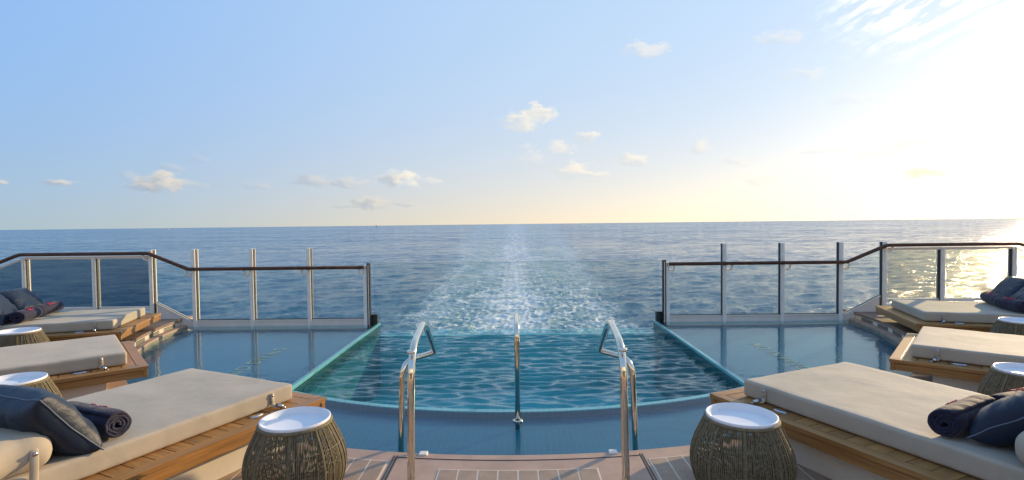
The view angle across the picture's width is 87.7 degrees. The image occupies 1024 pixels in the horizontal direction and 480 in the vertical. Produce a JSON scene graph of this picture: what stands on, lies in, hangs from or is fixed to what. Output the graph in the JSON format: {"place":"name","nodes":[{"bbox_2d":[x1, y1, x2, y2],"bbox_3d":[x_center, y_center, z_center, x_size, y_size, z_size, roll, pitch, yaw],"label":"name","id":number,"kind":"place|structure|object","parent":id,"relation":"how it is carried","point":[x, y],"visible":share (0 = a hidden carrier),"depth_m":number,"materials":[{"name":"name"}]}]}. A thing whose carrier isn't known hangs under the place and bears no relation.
{"place":"outdoors","nodes":[
{"label":"outdoors","id":0,"kind":"place"},
{"bbox_2d":[0,218,1023,334],"bbox_3d":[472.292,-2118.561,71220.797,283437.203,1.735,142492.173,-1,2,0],"label":"sea","id":1,"kind":"structure","parent":0,"point":[595,284],"depth_m":299.11,"materials":[{"name":"liquid"}]},
{"bbox_2d":[0,0,1023,229],"label":"sky","id":2,"kind":"structure","parent":0,"point":[115,114],"materials":[{"name":"blue"}]},
{"bbox_2d":[369,332,665,408],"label":"pool floor","id":3,"kind":"structure","parent":0,"point":[567,384],"depth_m":8.93,"materials":[{"name":"teal tile"}]},
{"bbox_2d":[309,334,726,401],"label":"pool walls","id":4,"kind":"structure","parent":3,"relation":"on","point":[699,386],"depth_m":7.69,"materials":[{"name":"green tile"}]},
{"bbox_2d":[373,260,658,263],"bbox_3d":[0.076,1.122,9.039,4.840,1.512,0.014,-1,2,0],"label":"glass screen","id":5,"kind":"object","parent":4,"relation":"attached to","point":[529,261],"visible":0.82,"depth_m":9.01,"materials":[{"name":"clear glass"}]},
{"bbox_2d":[293,323,741,393],"bbox_3d":[0.065,1.561,6.845,4.720,0.168,4.310,-1,2,0],"label":"pool tile band","id":6,"kind":"object","parent":4,"relation":"attached to","point":[313,381],"visible":0.11,"depth_m":6.76,"materials":[{"name":"teal tile"}]},
{"bbox_2d":[126,323,912,454],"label":"shallow pool floor","id":7,"kind":"structure","parent":0,"point":[306,351],"depth_m":6.43,"materials":[{"name":"blue tile"}]},
{"bbox_2d":[231,348,285,374],"bbox_3d":[-3.245,1.539,6.822,0.164,0.004,1.343,-1,2,0],"label":"pool lettering","id":8,"kind":"object","parent":7,"relation":"on","point":[240,371],"visible":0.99,"depth_m":6.86,"materials":[{"name":"white tile"}]},
{"bbox_2d":[325,397,710,418],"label":"shallow pool wall","id":9,"kind":"structure","parent":7,"relation":"on","point":[528,415],"depth_m":4.74,"materials":[{"name":"blue tile"}]},
{"bbox_2d":[292,320,743,412],"bbox_3d":[0.064,1.456,6.847,4.696,0.036,4.340,-1,2,0],"label":"pool rim","id":10,"kind":"object","parent":7,"relation":"on","point":[732,375],"visible":0.66,"depth_m":5.01,"materials":[{"name":"teal tile"}]},
{"bbox_2d":[513,313,522,428],"bbox_3d":[0.051,1.596,4.770,0.084,1.822,0.684,-1,2,0],"label":"grab rail","id":11,"kind":"object","parent":7,"relation":"on","point":[517,419],"visible":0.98,"depth_m":4.44,"materials":[{"name":"metal"}]},
{"bbox_2d":[748,343,808,369],"bbox_3d":[3.374,1.464,6.774,0.164,0.004,1.343,-1,2,0],"label":"pool lettering","id":12,"kind":"object","parent":7,"relation":"on","point":[778,354],"visible":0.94,"depth_m":6.75,"materials":[{"name":"white tile"}]},
{"bbox_2d":[106,318,932,479],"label":"deck","id":13,"kind":"structure","parent":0,"point":[388,456],"depth_m":3.82,"materials":[{"name":"brown wood"}]},
{"bbox_2d":[0,327,49,346],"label":"side table","id":14,"kind":"object","parent":13,"relation":"on","point":[14,336],"visible":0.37,"depth_m":6.12,"materials":[{"name":"brown wicker"}]},
{"bbox_2d":[0,372,62,397],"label":"side table","id":15,"kind":"object","parent":13,"relation":"on","point":[38,380],"visible":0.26,"depth_m":4.25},
{"bbox_2d":[0,335,148,399],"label":"sun bed","id":16,"kind":"object","parent":13,"relation":"on","point":[75,368],"visible":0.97,"depth_m":5.01,"materials":[{"name":"beige fabric"}]},
{"bbox_2d":[0,307,160,346],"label":"sun bed","id":17,"kind":"object","parent":13,"relation":"on","point":[120,323],"visible":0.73,"depth_m":6.98,"materials":[{"name":"beige fabric"}]},
{"bbox_2d":[0,294,18,325],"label":"pillow","id":18,"kind":"object","parent":17,"relation":"on","point":[7,307],"visible":0.77,"depth_m":6.79,"materials":[{"name":"fabric"}]},
{"bbox_2d":[0,288,43,309],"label":"pillow","id":19,"kind":"object","parent":17,"relation":"on","point":[21,298],"visible":0.55,"depth_m":7.29,"materials":[{"name":"fabric"}]},
{"bbox_2d":[9,307,42,322],"bbox_3d":[-6.324,0.970,6.954,0.174,0.165,0.506,-12,5,-20],"label":"rolled towel","id":20,"kind":"object","parent":17,"relation":"on","point":[25,315],"visible":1,"depth_m":6.80,"materials":[{"name":"blue fabric"}]},
{"bbox_2d":[33,301,63,315],"bbox_3d":[-6.507,0.957,7.473,0.174,0.165,0.506,-9,4,-13],"label":"rolled towel","id":21,"kind":"object","parent":17,"relation":"on","point":[51,307],"visible":0.76,"depth_m":7.45,"materials":[{"name":"fabric"}]},
{"bbox_2d":[119,315,192,345],"bbox_3d":[-6.626,1.557,7.581,2.977,0.385,3.963,-1,2,-14],"label":"pool step","id":22,"kind":"object","parent":13,"relation":"on","point":[138,337],"visible":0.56,"depth_m":8.06,"materials":[{"name":"brown wood"}]},
{"bbox_2d":[0,368,325,479],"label":"sun bed","id":23,"kind":"object","parent":13,"relation":"on","point":[192,424],"visible":0.81,"depth_m":3.37,"materials":[{"name":"beige fabric"}]},
{"bbox_2d":[0,384,104,455],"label":"pillow","id":24,"kind":"object","parent":23,"relation":"on","point":[65,427],"visible":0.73,"depth_m":2.70,"materials":[{"name":"blue fabric"}]},
{"bbox_2d":[68,401,131,437],"bbox_3d":[-2.464,1.043,3.119,0.506,0.165,0.174,0,-18,22],"label":"rolled towel","id":25,"kind":"object","parent":23,"relation":"on","point":[108,422],"visible":0.59,"depth_m":3.02,"materials":[{"name":"blue fabric"}]},
{"bbox_2d":[0,248,378,329],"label":"pool railing","id":26,"kind":"object","parent":13,"relation":"on","point":[368,320],"visible":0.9,"depth_m":8.84,"materials":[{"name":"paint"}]},
{"bbox_2d":[398,322,436,479],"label":"grab rail","id":27,"kind":"object","parent":13,"relation":"on","point":[410,361],"visible":1,"depth_m":3.06,"materials":[{"name":"metal"}]},
{"bbox_2d":[419,449,617,455],"bbox_3d":[0.044,1.526,3.767,1.400,0.062,0.065,-1,2,0],"label":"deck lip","id":28,"kind":"object","parent":13,"relation":"attached to","point":[610,451],"visible":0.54,"depth_m":3.75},
{"bbox_2d":[387,452,651,479],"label":"deck hatch","id":29,"kind":"object","parent":13,"relation":"on","point":[610,468],"visible":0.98,"depth_m":3.58,"materials":[{"name":"beige wood"}]},
{"bbox_2d":[382,453,656,479],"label":"deck joint","id":30,"kind":"object","parent":13,"relation":"on","point":[520,460],"visible":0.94,"depth_m":3.65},
{"bbox_2d":[230,448,813,479],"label":"deck caulk","id":31,"kind":"object","parent":13,"relation":"on","point":[656,471],"visible":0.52,"depth_m":3.49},
{"bbox_2d":[217,447,831,479],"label":"deck planks","id":32,"kind":"object","parent":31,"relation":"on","point":[679,464],"visible":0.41,"depth_m":3.45,"materials":[{"name":"brown wood"}]},
{"bbox_2d":[242,406,346,479],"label":"side table","id":33,"kind":"object","parent":32,"relation":"on","point":[290,427],"visible":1,"depth_m":3.10,"materials":[{"name":"brown wicker"}]},
{"bbox_2d":[690,403,796,479],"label":"side table","id":34,"kind":"object","parent":32,"relation":"on","point":[741,421],"visible":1,"depth_m":3.08,"materials":[{"name":"brown wicker"}]},
{"bbox_2d":[597,320,638,479],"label":"grab rail","id":35,"kind":"object","parent":13,"relation":"on","point":[625,361],"visible":1,"depth_m":3.08,"materials":[{"name":"metal"}]},
{"bbox_2d":[655,241,1023,324],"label":"pool railing","id":36,"kind":"object","parent":13,"relation":"on","point":[664,316],"visible":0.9,"depth_m":8.78,"materials":[{"name":"paint"}]},
{"bbox_2d":[710,362,1023,479],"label":"sun bed","id":37,"kind":"object","parent":13,"relation":"on","point":[845,421],"visible":0.86,"depth_m":3.34,"materials":[{"name":"beige fabric"}]},
{"bbox_2d":[927,395,994,436],"bbox_3d":[2.558,0.989,3.019,0.506,0.165,0.174,-2,-18,-29],"label":"rolled towel","id":38,"kind":"object","parent":37,"relation":"on","point":[954,418],"visible":0.87,"depth_m":2.91,"materials":[{"name":"blue fabric"}]},
{"bbox_2d":[966,391,1023,446],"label":"pillow","id":39,"kind":"object","parent":37,"relation":"on","point":[999,423],"visible":0.95,"depth_m":2.73,"materials":[{"name":"blue fabric"}]},
{"bbox_2d":[990,387,1023,400],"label":"rolled towel","id":40,"kind":"object","parent":37,"relation":"on","point":[997,396],"visible":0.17,"depth_m":3.14,"materials":[{"name":"fabric"}]},
{"bbox_2d":[843,309,918,338],"bbox_3d":[6.765,1.406,7.488,2.977,0.385,3.963,0,2,15],"label":"pool step","id":41,"kind":"object","parent":13,"relation":"on","point":[888,324],"visible":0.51,"depth_m":7.99,"materials":[{"name":"brown wood"}]},
{"bbox_2d":[875,299,1023,335],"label":"sun bed","id":42,"kind":"object","parent":13,"relation":"on","point":[916,315],"visible":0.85,"depth_m":6.93,"materials":[{"name":"beige fabric"}]},
{"bbox_2d":[980,291,1005,304],"bbox_3d":[6.659,0.808,7.372,0.174,0.165,0.506,9,5,24],"label":"rolled towel","id":43,"kind":"object","parent":42,"relation":"on","point":[987,296],"visible":0.57,"depth_m":7.37,"materials":[{"name":"fabric"}]},
{"bbox_2d":[991,276,1023,296],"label":"pillow","id":44,"kind":"object","parent":42,"relation":"on","point":[1009,286],"visible":0.58,"depth_m":7.36,"materials":[{"name":"blue fabric"}]},
{"bbox_2d":[993,296,1023,312],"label":"rolled towel","id":45,"kind":"object","parent":42,"relation":"on","point":[1011,304],"visible":1,"depth_m":6.82,"materials":[{"name":"blue fabric"}]},
{"bbox_2d":[1009,287,1023,299],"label":"pillow","id":46,"kind":"object","parent":42,"relation":"on","point":[1019,294],"visible":0.46,"depth_m":6.96,"materials":[{"name":"blue fabric"}]},
{"bbox_2d":[889,326,1023,392],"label":"sun bed","id":47,"kind":"object","parent":13,"relation":"on","point":[961,359],"visible":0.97,"depth_m":4.96,"materials":[{"name":"beige fabric"}]},
{"bbox_2d":[977,362,1023,395],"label":"side table","id":48,"kind":"object","parent":13,"relation":"on","point":[998,374],"visible":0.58,"depth_m":4.14,"materials":[{"name":"brown wicker"}]},
{"bbox_2d":[989,317,1023,335],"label":"side table","id":49,"kind":"object","parent":13,"relation":"on","point":[1000,325],"visible":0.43,"depth_m":6.09,"materials":[{"name":"wicker"}]},
{"bbox_2d":[309,327,732,408],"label":"pool water","id":50,"kind":"structure","parent":0,"point":[554,382],"depth_m":6.60,"materials":[{"name":"teal liquid"}]}
]}

